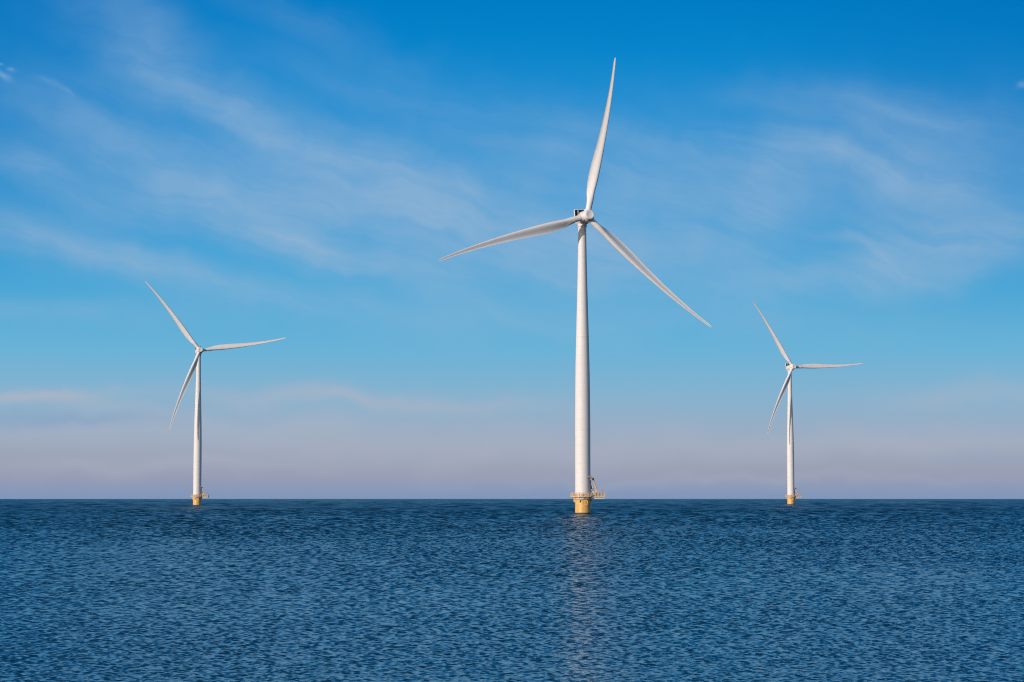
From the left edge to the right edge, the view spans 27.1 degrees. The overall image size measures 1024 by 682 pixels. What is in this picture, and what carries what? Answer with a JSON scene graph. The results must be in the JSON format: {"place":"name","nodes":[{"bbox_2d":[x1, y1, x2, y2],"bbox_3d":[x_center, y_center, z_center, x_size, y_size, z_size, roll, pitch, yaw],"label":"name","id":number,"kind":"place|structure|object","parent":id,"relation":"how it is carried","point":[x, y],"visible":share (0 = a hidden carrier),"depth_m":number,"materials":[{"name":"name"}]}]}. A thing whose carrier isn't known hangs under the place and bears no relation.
{"place":"outdoors","nodes":[
{"label":"outdoors","id":0,"kind":"place"},
{"bbox_2d":[0,499,1023,681],"bbox_3d":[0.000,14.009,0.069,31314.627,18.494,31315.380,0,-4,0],"label":"sea","id":1,"kind":"structure","parent":0,"point":[509,590],"depth_m":128.47,"materials":[{"name":"liquid"}]},
{"bbox_2d":[145,281,284,504],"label":"wind turbine","id":2,"kind":"object","parent":1,"relation":"in","point":[197,496],"visible":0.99,"depth_m":1310.36,"materials":[{"name":"white paint"}]},
{"bbox_2d":[439,58,710,513],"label":"wind turbine","id":3,"kind":"object","parent":1,"relation":"in","point":[582,497],"visible":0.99,"depth_m":683.38,"materials":[{"name":"white paint"}]},
{"bbox_2d":[753,302,862,503],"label":"wind turbine","id":4,"kind":"object","parent":1,"relation":"in","point":[791,496],"visible":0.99,"depth_m":1479.46,"materials":[{"name":"white paint"}]},
{"bbox_2d":[0,0,1023,498],"label":"sky","id":5,"kind":"structure","parent":0,"point":[303,173],"materials":[{"name":"blue"}]}
]}

